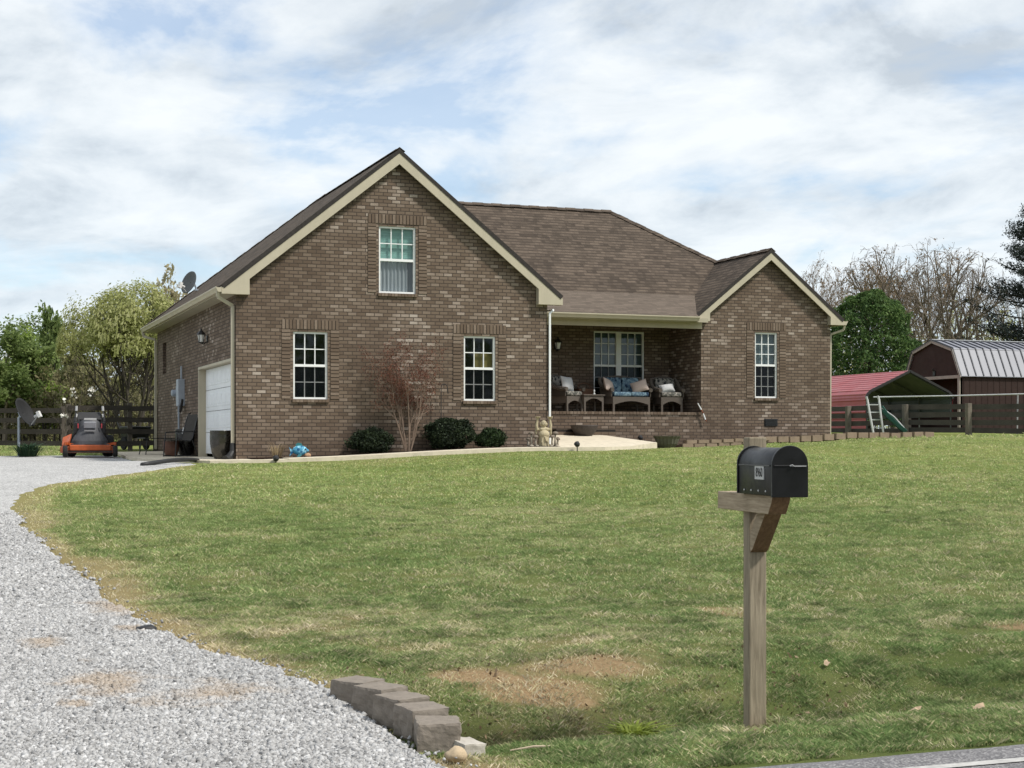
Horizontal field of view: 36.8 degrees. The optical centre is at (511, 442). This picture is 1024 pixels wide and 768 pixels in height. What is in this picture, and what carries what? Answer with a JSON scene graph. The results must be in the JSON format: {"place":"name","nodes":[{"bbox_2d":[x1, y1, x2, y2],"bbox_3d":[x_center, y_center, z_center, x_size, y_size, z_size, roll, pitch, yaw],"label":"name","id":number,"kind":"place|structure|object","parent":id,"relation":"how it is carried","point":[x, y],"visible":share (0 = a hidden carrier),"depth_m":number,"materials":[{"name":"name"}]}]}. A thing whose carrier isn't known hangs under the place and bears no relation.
{"place":"outdoors","nodes":[
{"label":"outdoors","id":0,"kind":"place"},
{"bbox_2d":[0,432,1023,455],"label":"grass","id":1,"kind":"structure","parent":0,"point":[53,450],"depth_m":41.26,"materials":[{"name":"plant"}]},
{"bbox_2d":[0,0,1023,426],"label":"sky","id":2,"kind":"structure","parent":0,"point":[138,137],"materials":[{"name":"white"}]},
{"bbox_2d":[1,436,1023,505],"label":"grass","id":3,"kind":"structure","parent":0,"point":[953,496],"depth_m":25.97,"materials":[{"name":"plant"}]},
{"bbox_2d":[10,432,1023,767],"bbox_3d":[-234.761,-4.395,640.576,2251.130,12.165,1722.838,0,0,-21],"label":"ground","id":4,"kind":"structure","parent":0,"point":[584,696],"depth_m":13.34,"materials":[{"name":"plant"}]},
{"bbox_2d":[15,398,41,445],"bbox_3d":[-12.420,-0.330,39.353,0.664,1.617,0.655,0,0,-32],"label":"satellite dish","id":5,"kind":"object","parent":4,"relation":"on","point":[26,413],"visible":0.98,"depth_m":39.35,"materials":[{"name":"metal"}]},
{"bbox_2d":[0,314,59,440],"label":"leafy tree","id":6,"kind":"object","parent":4,"relation":"on","point":[20,383],"visible":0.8,"depth_m":59.96,"materials":[{"name":"green plant"}]},
{"bbox_2d":[0,306,63,373],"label":"leafy tree","id":7,"kind":"object","parent":4,"relation":"on","point":[22,324],"visible":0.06,"depth_m":84.30,"materials":[{"name":"green plant"}]},
{"bbox_2d":[0,406,64,445],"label":"wood fence","id":8,"kind":"object","parent":4,"relation":"on","point":[38,420],"visible":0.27,"depth_m":45.53,"materials":[{"name":"wood"}]},
{"bbox_2d":[0,325,68,440],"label":"leafy tree","id":9,"kind":"object","parent":4,"relation":"on","point":[48,387],"visible":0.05,"depth_m":61.56,"materials":[{"name":"green plant"}]},
{"bbox_2d":[11,363,81,440],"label":"sapling","id":10,"kind":"object","parent":4,"relation":"on","point":[50,398],"visible":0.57,"depth_m":60.24,"materials":[{"name":"green plant"}]},
{"bbox_2d":[35,300,65,396],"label":"leafy tree","id":11,"kind":"object","parent":4,"relation":"on","point":[50,330],"visible":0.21,"depth_m":73.74,"materials":[{"name":"green plant"}]},
{"bbox_2d":[39,350,84,428],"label":"sapling","id":12,"kind":"object","parent":4,"relation":"on","point":[75,376],"visible":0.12,"depth_m":64.22,"materials":[{"name":"green plant"}]},
{"bbox_2d":[44,366,97,436],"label":"dogwood sapling","id":13,"kind":"object","parent":4,"relation":"on","point":[72,394],"visible":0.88,"depth_m":43.44,"materials":[{"name":"white plant"}]},
{"bbox_2d":[0,368,153,440],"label":"thicket","id":14,"kind":"object","parent":4,"relation":"on","point":[56,437],"visible":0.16,"depth_m":61.45,"materials":[{"name":"green plant"}]},
{"bbox_2d":[2,344,152,440],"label":"woods","id":15,"kind":"object","parent":4,"relation":"on","point":[76,383],"visible":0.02,"depth_m":83.49,"materials":[{"name":"green plant"}]},
{"bbox_2d":[53,323,111,404],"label":"bushy tree","id":16,"kind":"object","parent":4,"relation":"on","point":[64,361],"visible":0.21,"depth_m":67.47,"materials":[{"name":"green plant"}]},
{"bbox_2d":[72,361,109,424],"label":"sapling","id":17,"kind":"object","parent":4,"relation":"on","point":[86,399],"visible":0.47,"depth_m":61.80,"materials":[{"name":"green plant"}]},
{"bbox_2d":[0,455,195,690],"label":"gravel drive","id":18,"kind":"structure","parent":4,"relation":"on","point":[19,475],"depth_m":28.46,"materials":[{"name":"gravel"}]},
{"bbox_2d":[4,442,45,456],"bbox_3d":[-12.325,0.161,39.056,1.592,0.452,1.576,0,0,19],"label":"leafy clump","id":19,"kind":"object","parent":18,"relation":"on","point":[27,450],"visible":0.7,"depth_m":38.86,"materials":[{"name":"plant"}]},
{"bbox_2d":[0,510,138,608],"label":"crushed gravel","id":20,"kind":"structure","parent":18,"relation":"on","point":[34,571],"depth_m":12.68,"materials":[{"name":"gravel"}]},
{"bbox_2d":[60,406,117,456],"bbox_3d":[-10.693,-0.278,38.823,1.382,1.283,1.500,0,0,-16],"label":"lawn mower","id":21,"kind":"object","parent":18,"relation":"on","point":[89,435],"visible":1,"depth_m":38.67,"materials":[{"name":"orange plastic"}]},
{"bbox_2d":[66,403,156,450],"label":"wood fence","id":22,"kind":"object","parent":4,"relation":"on","point":[129,419],"visible":0.65,"depth_m":44.95,"materials":[{"name":"wood"}]},
{"bbox_2d":[98,357,125,434],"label":"sapling","id":23,"kind":"object","parent":4,"relation":"on","point":[111,371],"visible":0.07,"depth_m":69.70,"materials":[{"name":"green plant"}]},
{"bbox_2d":[55,278,175,440],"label":"spreading tree","id":24,"kind":"object","parent":4,"relation":"on","point":[111,331],"visible":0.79,"depth_m":56.93,"materials":[{"name":"green plant"}]},
{"bbox_2d":[109,359,153,439],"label":"bushy tree","id":25,"kind":"object","parent":4,"relation":"on","point":[135,375],"visible":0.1,"depth_m":65.80,"materials":[{"name":"green plant"}]},
{"bbox_2d":[117,422,150,449],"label":"garden cart","id":26,"kind":"object","parent":4,"relation":"on","point":[124,437],"visible":0.59,"depth_m":45.67,"materials":[{"name":"black plastic"}]},
{"bbox_2d":[127,262,186,381],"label":"pale tree","id":27,"kind":"object","parent":4,"relation":"on","point":[174,294],"visible":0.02,"depth_m":75.23,"materials":[{"name":"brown plant"}]},
{"bbox_2d":[140,457,198,465],"bbox_3d":[-6.833,0.397,31.074,0.243,0.177,2.196,0,0,18],"label":"landscape edging","id":28,"kind":"object","parent":4,"relation":"on","point":[170,460],"visible":0.98,"depth_m":30.70,"materials":[{"name":"black plastic"}]},
{"bbox_2d":[118,451,288,463],"bbox_3d":[-8.056,0.408,37.016,2.162,0.335,11.682,0,0,-25],"label":"driveway apron","id":29,"kind":"object","parent":4,"relation":"on","point":[149,456],"visible":0.44,"depth_m":35.41,"materials":[{"name":"concrete"}]},
{"bbox_2d":[137,438,174,454],"bbox_3d":[-9.227,0.106,39.902,0.850,0.448,0.560,0,0,-34],"label":"patio table","id":30,"kind":"object","parent":29,"relation":"on","point":[146,443],"visible":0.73,"depth_m":39.75,"materials":[{"name":"black metal"}]},
{"bbox_2d":[163,441,179,455],"bbox_3d":[-8.500,0.158,38.352,0.410,0.370,0.410,0,0,-21],"label":"clay pot","id":31,"kind":"object","parent":29,"relation":"on","point":[169,447],"visible":0.94,"depth_m":38.19,"materials":[{"name":"ceramic"}]},
{"bbox_2d":[163,412,197,456],"bbox_3d":[-8.166,-0.202,38.134,0.781,1.105,0.590,0,0,-43],"label":"sling chair","id":32,"kind":"object","parent":29,"relation":"on","point":[188,430],"visible":1,"depth_m":38.19,"materials":[{"name":"fabric"}]},
{"bbox_2d":[175,429,193,454],"bbox_3d":[-8.229,-0.001,38.773,0.524,0.670,0.524,0,0,-21],"label":"tall pot","id":33,"kind":"object","parent":29,"relation":"on","point":[188,447],"visible":0.48,"depth_m":38.59,"materials":[{"name":"black ceramic"}]},
{"bbox_2d":[210,430,230,458],"bbox_3d":[-6.344,0.050,33.500,0.476,0.620,0.476,0,0,-21],"label":"tall pot","id":34,"kind":"object","parent":29,"relation":"on","point":[220,441],"visible":0.91,"depth_m":33.31,"materials":[{"name":"ceramic"}]},
{"bbox_2d":[0,604,477,767],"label":"crushed gravel","id":35,"kind":"structure","parent":4,"relation":"on","point":[70,677],"depth_m":7.68,"materials":[{"name":"gravel"}]},
{"bbox_2d":[136,624,156,629],"bbox_3d":[-2.403,1.228,10.100,0.143,0.061,0.099,0,0,-21],"label":"drain cap","id":36,"kind":"object","parent":35,"relation":"on","point":[150,626],"visible":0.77,"depth_m":10.07,"materials":[{"name":"plastic"}]},
{"bbox_2d":[330,675,384,703],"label":"retaining block","id":37,"kind":"structure","parent":4,"relation":"on","point":[341,689],"depth_m":7.97,"materials":[{"name":"concrete"}]},
{"bbox_2d":[351,681,407,717],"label":"retaining block","id":38,"kind":"structure","parent":4,"relation":"on","point":[362,700],"depth_m":7.73,"materials":[{"name":"concrete"}]},
{"bbox_2d":[372,691,429,728],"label":"retaining block","id":39,"kind":"structure","parent":4,"relation":"on","point":[383,707],"depth_m":7.47,"materials":[{"name":"concrete"}]},
{"bbox_2d":[248,446,559,458],"bbox_3d":[-2.321,0.289,34.192,7.000,0.389,0.760,0,0,-21],"label":"mulch bed","id":40,"kind":"object","parent":4,"relation":"on","point":[378,453],"visible":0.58,"depth_m":33.84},
{"bbox_2d":[268,443,291,456],"bbox_3d":[-5.047,0.144,32.911,0.726,0.384,0.680,0,0,-1],"label":"dry grass clump","id":41,"kind":"object","parent":40,"relation":"on","point":[275,451],"visible":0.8,"depth_m":32.97,"materials":[{"name":"plant"}]},
{"bbox_2d":[289,443,308,456],"bbox_3d":[-4.587,0.165,33.105,0.430,0.315,0.124,0,0,-12],"label":"fish ornament","id":42,"kind":"object","parent":40,"relation":"on","point":[299,449],"visible":1,"depth_m":33.07,"materials":[{"name":"blue ceramic"}]},
{"bbox_2d":[343,425,395,452],"bbox_3d":[-3.162,-0.060,33.891,1.332,0.646,0.739,0,0,-21],"label":"shrub","id":43,"kind":"object","parent":40,"relation":"on","point":[370,439],"visible":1,"depth_m":33.73,"materials":[{"name":"green plant"}]},
{"bbox_2d":[357,329,448,451],"bbox_3d":[-2.445,-1.182,34.120,2.009,2.798,1.342,0,0,-21],"label":"crape myrtle","id":44,"kind":"object","parent":40,"relation":"on","point":[403,393],"visible":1,"depth_m":34.08,"materials":[{"name":"brown plant"}]},
{"bbox_2d":[418,417,475,448],"bbox_3d":[-1.361,-0.202,34.567,1.412,0.746,0.853,0,0,-21],"label":"shrub","id":45,"kind":"object","parent":40,"relation":"on","point":[449,433],"visible":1,"depth_m":34.32,"materials":[{"name":"green plant"}]},
{"bbox_2d":[474,427,509,446],"bbox_3d":[-0.463,-0.109,34.838,0.842,0.485,0.499,0,0,-21],"label":"shrub","id":46,"kind":"object","parent":40,"relation":"on","point":[491,437],"visible":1,"depth_m":34.72,"materials":[{"name":"green plant"}]},
{"bbox_2d":[526,431,538,446],"bbox_3d":[0.467,-0.071,35.093,0.289,0.365,0.172,0,0,-21],"label":"mushroom ornament","id":47,"kind":"object","parent":40,"relation":"on","point":[531,441],"visible":0.93,"depth_m":35.07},
{"bbox_2d":[535,417,551,446],"bbox_3d":[0.727,-0.245,35.204,0.323,0.690,0.369,0,0,37],"label":"garden statue","id":48,"kind":"object","parent":40,"relation":"on","point":[543,435],"visible":1,"depth_m":35.14,"materials":[{"name":"stone"}]},
{"bbox_2d":[549,431,559,445],"bbox_3d":[0.980,-0.073,35.285,0.289,0.365,0.172,0,0,-21],"label":"mushroom ornament","id":49,"kind":"object","parent":40,"relation":"on","point":[555,438],"visible":0.89,"depth_m":35.26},
{"bbox_2d":[393,701,448,741],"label":"retaining block","id":50,"kind":"structure","parent":4,"relation":"on","point":[404,714],"depth_m":7.20,"materials":[{"name":"concrete"}]},
{"bbox_2d":[282,447,571,461],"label":"front walk","id":51,"kind":"structure","parent":4,"relation":"on","point":[401,454],"depth_m":33.27,"materials":[{"name":"concrete"}]},
{"bbox_2d":[414,715,461,754],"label":"retaining block","id":52,"kind":"structure","parent":4,"relation":"on","point":[432,733],"depth_m":6.91,"materials":[{"name":"concrete"}]},
{"bbox_2d":[444,746,467,762],"bbox_3d":[-0.238,1.363,6.719,0.097,0.072,0.084,0,0,-32],"label":"rock","id":53,"kind":"object","parent":4,"relation":"on","point":[458,752],"visible":0.98,"depth_m":6.70,"materials":[{"name":"stone"}]},
{"bbox_2d":[453,737,485,757],"bbox_3d":[-0.213,1.402,6.951,0.145,0.115,0.166,7,0,-35],"label":"pale block","id":54,"kind":"object","parent":4,"relation":"on","point":[470,744],"depth_m":6.90,"materials":[{"name":"stone"}]},
{"bbox_2d":[140,147,847,458],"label":"brick house","id":55,"kind":"structure","parent":4,"relation":"on","point":[257,346],"depth_m":35.65,"materials":[{"name":"brown brick"}]},
{"bbox_2d":[206,364,230,453],"bbox_3d":[-6.756,-0.754,35.865,0.056,2.060,4.560,0,0,-20],"label":"garage door","id":56,"kind":"structure","parent":55,"relation":"in","point":[218,377],"depth_m":36.42,"materials":[{"name":"metal"}]},
{"bbox_2d":[293,331,326,398],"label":"window","id":57,"kind":"structure","parent":55,"relation":"in","point":[309,348],"depth_m":35.60,"materials":[{"name":"glass"}]},
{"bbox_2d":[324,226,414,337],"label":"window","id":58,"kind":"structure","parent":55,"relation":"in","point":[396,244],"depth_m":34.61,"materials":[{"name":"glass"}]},
{"bbox_2d":[464,336,494,400],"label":"window","id":59,"kind":"structure","parent":55,"relation":"in","point":[479,351],"depth_m":35.33,"materials":[{"name":"glass"}]},
{"bbox_2d":[547,374,585,410],"bbox_3d":[1.364,-1.285,39.903,0.840,0.990,0.816,0,0,-42],"label":"wicker armchair","id":60,"kind":"object","parent":55,"relation":"on","point":[560,393],"visible":0.82,"depth_m":39.70,"materials":[{"name":"wicker"}]},
{"bbox_2d":[560,376,573,390],"bbox_3d":[1.425,-1.510,39.671,0.420,0.400,0.170,7,-23,-44],"label":"throw pillow","id":61,"kind":"object","parent":60,"relation":"on","point":[567,382],"visible":1,"depth_m":39.59,"materials":[{"name":"white fabric"}]},
{"bbox_2d":[576,394,604,411],"bbox_3d":[2.024,-1.015,39.991,0.640,0.450,0.500,0,0,-26],"label":"wicker side table","id":62,"kind":"object","parent":55,"relation":"on","point":[594,398],"visible":0.93,"depth_m":39.87,"materials":[{"name":"wicker"}]},
{"bbox_2d":[574,382,593,393],"bbox_3d":[1.878,-1.402,40.012,0.445,0.324,0.300,0,0,-25],"label":"basket","id":63,"kind":"object","parent":62,"relation":"on","point":[588,391],"visible":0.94,"depth_m":39.92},
{"bbox_2d":[594,331,643,394],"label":"window","id":64,"kind":"structure","parent":55,"relation":"in","point":[615,353],"depth_m":41.75,"materials":[{"name":"glass"}]},
{"bbox_2d":[598,375,652,411],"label":"wicker loveseat","id":65,"kind":"object","parent":55,"relation":"on","point":[622,390],"visible":0.84,"depth_m":40.41,"materials":[{"name":"wicker"}]},
{"bbox_2d":[603,377,613,391],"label":"throw pillow","id":66,"kind":"object","parent":65,"relation":"on","point":[608,383],"visible":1,"depth_m":40.03,"materials":[{"name":"beige fabric"}]},
{"bbox_2d":[630,378,648,391],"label":"throw pillow","id":67,"kind":"object","parent":65,"relation":"on","point":[639,386],"visible":1,"depth_m":40.38,"materials":[{"name":"beige fabric"}]},
{"bbox_2d":[649,376,685,411],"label":"wicker armchair","id":68,"kind":"object","parent":55,"relation":"on","point":[675,397],"visible":0.94,"depth_m":40.81,"materials":[{"name":"wicker"}]},
{"bbox_2d":[659,384,674,392],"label":"throw pillow","id":69,"kind":"object","parent":68,"relation":"on","point":[667,388],"visible":1,"depth_m":40.62,"materials":[{"name":"white fabric"}]},
{"bbox_2d":[755,332,776,397],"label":"window","id":70,"kind":"structure","parent":55,"relation":"in","point":[765,343],"depth_m":41.20,"materials":[{"name":"glass"}]},
{"bbox_2d":[549,435,656,450],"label":"porch walk","id":71,"kind":"structure","parent":4,"relation":"on","point":[598,443],"depth_m":36.41,"materials":[{"name":"concrete"}]},
{"bbox_2d":[570,425,597,435],"bbox_3d":[1.807,-0.295,38.416,0.700,0.270,0.700,0,0,-21],"label":"planter bowl","id":72,"kind":"object","parent":71,"relation":"on","point":[584,430],"visible":1,"depth_m":38.17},
{"bbox_2d":[328,645,905,740],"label":"leaf litter","id":73,"kind":"object","parent":4,"relation":"on","point":[620,718],"visible":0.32,"depth_m":9.07,"materials":[{"name":"plant"}]},
{"bbox_2d":[588,717,682,737],"bbox_3d":[0.616,1.455,7.749,0.550,0.092,0.572,0,0,11],"label":"weed clump","id":74,"kind":"object","parent":4,"relation":"on","point":[640,729],"visible":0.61,"depth_m":7.79,"materials":[{"name":"green plant"}]},
{"bbox_2d":[653,436,680,446],"bbox_3d":[3.803,-0.020,37.721,0.683,0.275,0.693,0,0,-21],"label":"planter bowl","id":75,"kind":"object","parent":4,"relation":"on","point":[666,441],"visible":1,"depth_m":37.50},
{"bbox_2d":[679,444,692,446],"bbox_3d":[4.399,0.077,38.833,0.324,0.087,0.215,0,0,-22],"label":"edging block","id":76,"kind":"object","parent":4,"relation":"on","point":[687,445],"depth_m":38.73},
{"bbox_2d":[683,440,696,443],"bbox_3d":[4.504,-0.013,38.895,0.317,0.087,0.215,0,-1,-23],"label":"edging block","id":77,"kind":"object","parent":76,"relation":"on","point":[689,441],"depth_m":38.80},
{"bbox_2d":[717,443,729,445],"bbox_3d":[5.364,0.049,39.208,0.325,0.085,0.215,1,0,-19],"label":"edging block","id":78,"kind":"object","parent":4,"relation":"on","point":[723,444],"depth_m":39.11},
{"bbox_2d":[707,439,721,442],"bbox_3d":[5.154,-0.033,39.130,0.318,0.086,0.215,1,1,-22],"label":"edging block","id":79,"kind":"object","parent":78,"relation":"on","point":[715,441],"depth_m":39.03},
{"bbox_2d":[657,439,838,447],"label":"porch bed","id":80,"kind":"object","parent":4,"relation":"on","point":[742,444],"visible":0.13,"depth_m":40.19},
{"bbox_2d":[718,437,807,728],"bbox_3d":[1.219,0.889,7.631,0.180,1.828,0.876,0,0,-12],"label":"mailbox","id":81,"kind":"object","parent":4,"relation":"on","point":[771,481],"visible":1,"depth_m":7.70,"materials":[{"name":"wood"}]},
{"bbox_2d":[771,445,807,497],"bbox_3d":[1.306,0.137,7.219,0.180,0.244,0.034,0,0,-12],"label":"door","id":82,"kind":"structure","parent":81,"relation":"in","point":[789,464],"depth_m":7.22,"materials":[{"name":"black metal"}]},
{"bbox_2d":[762,713,799,724],"bbox_3d":[1.353,1.400,7.728,0.242,0.072,0.242,0,0,-21],"label":"grass tuft","id":83,"kind":"object","parent":4,"relation":"on","point":[779,718],"visible":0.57,"depth_m":7.74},
{"bbox_2d":[777,436,788,441],"bbox_3d":[6.985,-0.080,39.836,0.322,0.144,0.215,-1,0,-18],"label":"edging block","id":84,"kind":"object","parent":4,"relation":"on","point":[783,439],"depth_m":39.73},
{"bbox_2d":[789,437,799,441],"bbox_3d":[7.300,-0.074,39.979,0.311,0.150,0.215,-1,0,-21],"label":"edging block","id":85,"kind":"object","parent":4,"relation":"on","point":[794,439],"depth_m":39.88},
{"bbox_2d":[797,436,810,440],"bbox_3d":[7.622,-0.102,40.107,0.318,0.150,0.215,0,0,-21],"label":"edging block","id":86,"kind":"object","parent":4,"relation":"on","point":[805,438],"depth_m":40.00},
{"bbox_2d":[809,435,822,440],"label":"edging block","id":87,"kind":"object","parent":4,"relation":"on","point":[816,437],"depth_m":40.12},
{"bbox_2d":[820,434,833,439],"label":"edging block","id":88,"kind":"object","parent":4,"relation":"on","point":[828,436],"depth_m":40.24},
{"bbox_2d":[802,250,871,370],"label":"bare tree","id":89,"kind":"object","parent":4,"relation":"on","point":[823,286],"visible":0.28,"depth_m":97.83,"materials":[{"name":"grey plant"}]},
{"bbox_2d":[832,433,845,438],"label":"edging block","id":90,"kind":"object","parent":4,"relation":"on","point":[839,435],"depth_m":40.36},
{"bbox_2d":[844,432,856,437],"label":"edging block","id":91,"kind":"object","parent":4,"relation":"on","point":[851,434],"depth_m":40.47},
{"bbox_2d":[857,432,867,437],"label":"edging block","id":92,"kind":"object","parent":4,"relation":"on","point":[862,434],"depth_m":40.58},
{"bbox_2d":[868,432,878,437],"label":"edging block","id":93,"kind":"structure","parent":4,"relation":"on","point":[872,434],"depth_m":40.72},
{"bbox_2d":[830,288,924,428],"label":"evergreen tree","id":94,"kind":"object","parent":4,"relation":"on","point":[897,322],"visible":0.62,"depth_m":74.57,"materials":[{"name":"green plant"}]},
{"bbox_2d":[832,261,925,426],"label":"bare tree","id":95,"kind":"object","parent":4,"relation":"on","point":[866,276],"visible":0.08,"depth_m":99.36,"materials":[{"name":"brown plant"}]},
{"bbox_2d":[879,432,888,437],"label":"edging block","id":96,"kind":"structure","parent":4,"relation":"on","point":[883,434],"depth_m":40.87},
{"bbox_2d":[831,370,953,428],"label":"metal carport","id":97,"kind":"object","parent":4,"relation":"on","point":[852,390],"visible":0.6,"depth_m":60.52,"materials":[{"name":"metal"}]},
{"bbox_2d":[898,432,911,437],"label":"edging block","id":98,"kind":"structure","parent":4,"relation":"on","point":[905,434],"depth_m":41.07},
{"bbox_2d":[869,256,960,427],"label":"bare tree","id":99,"kind":"object","parent":4,"relation":"on","point":[932,304],"visible":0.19,"depth_m":111.32,"materials":[{"name":"brown plant"}]},
{"bbox_2d":[824,237,1020,361],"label":"bare tree","id":100,"kind":"object","parent":4,"relation":"on","point":[881,283],"visible":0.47,"depth_m":86.78,"materials":[{"name":"brown plant"}]},
{"bbox_2d":[833,285,1017,427],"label":"woods","id":101,"kind":"object","parent":4,"relation":"on","point":[942,338],"visible":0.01,"depth_m":112.61,"materials":[{"name":"brown plant"}]},
{"bbox_2d":[831,403,1023,434],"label":"wood fence","id":102,"kind":"object","parent":4,"relation":"on","point":[968,414],"visible":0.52,"depth_m":50.73,"materials":[{"name":"wood"}]},
{"bbox_2d":[923,432,933,437],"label":"edging block","id":103,"kind":"structure","parent":4,"relation":"on","point":[928,434],"depth_m":41.31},
{"bbox_2d":[873,249,1007,346],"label":"bare tree","id":104,"kind":"object","parent":4,"relation":"on","point":[924,314],"visible":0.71,"depth_m":85.52,"materials":[{"name":"brown plant"}]},
{"bbox_2d":[865,393,1023,431],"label":"swing set","id":105,"kind":"object","parent":4,"relation":"on","point":[890,418],"visible":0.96,"depth_m":51.39,"materials":[{"name":"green metal"}]},
{"bbox_2d":[906,339,1023,428],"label":"gambrel barn","id":106,"kind":"structure","parent":4,"relation":"on","point":[964,367],"depth_m":64.41,"materials":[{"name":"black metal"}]},
{"bbox_2d":[926,263,1023,340],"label":"bare tree","id":107,"kind":"object","parent":4,"relation":"on","point":[977,301],"visible":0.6,"depth_m":84.02,"materials":[{"name":"brown plant"}]},
{"bbox_2d":[954,203,1023,341],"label":"cedar tree","id":108,"kind":"object","parent":4,"relation":"on","point":[1016,290],"visible":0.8,"depth_m":73.94,"materials":[{"name":"green plant"}]},
{"bbox_2d":[104,591,1023,767],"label":"grass","id":109,"kind":"structure","parent":0,"point":[883,730],"depth_m":9.61,"materials":[{"name":"plant"}]},
{"bbox_2d":[510,745,556,750],"bbox_3d":[0.103,1.381,6.957,0.265,0.025,0.016,0,0,-35],"label":"stick","id":110,"kind":"object","parent":109,"relation":"on","point":[534,746],"visible":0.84,"depth_m":6.94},
{"bbox_2d":[753,744,1023,767],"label":"road","id":111,"kind":"structure","parent":0,"point":[949,757],"depth_m":6.67,"materials":[{"name":"asphalt"}]},
{"bbox_2d":[906,757,1023,767],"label":"road edge line","id":112,"kind":"object","parent":111,"relation":"on","point":[977,763],"visible":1,"depth_m":6.56,"materials":[{"name":"paint"}]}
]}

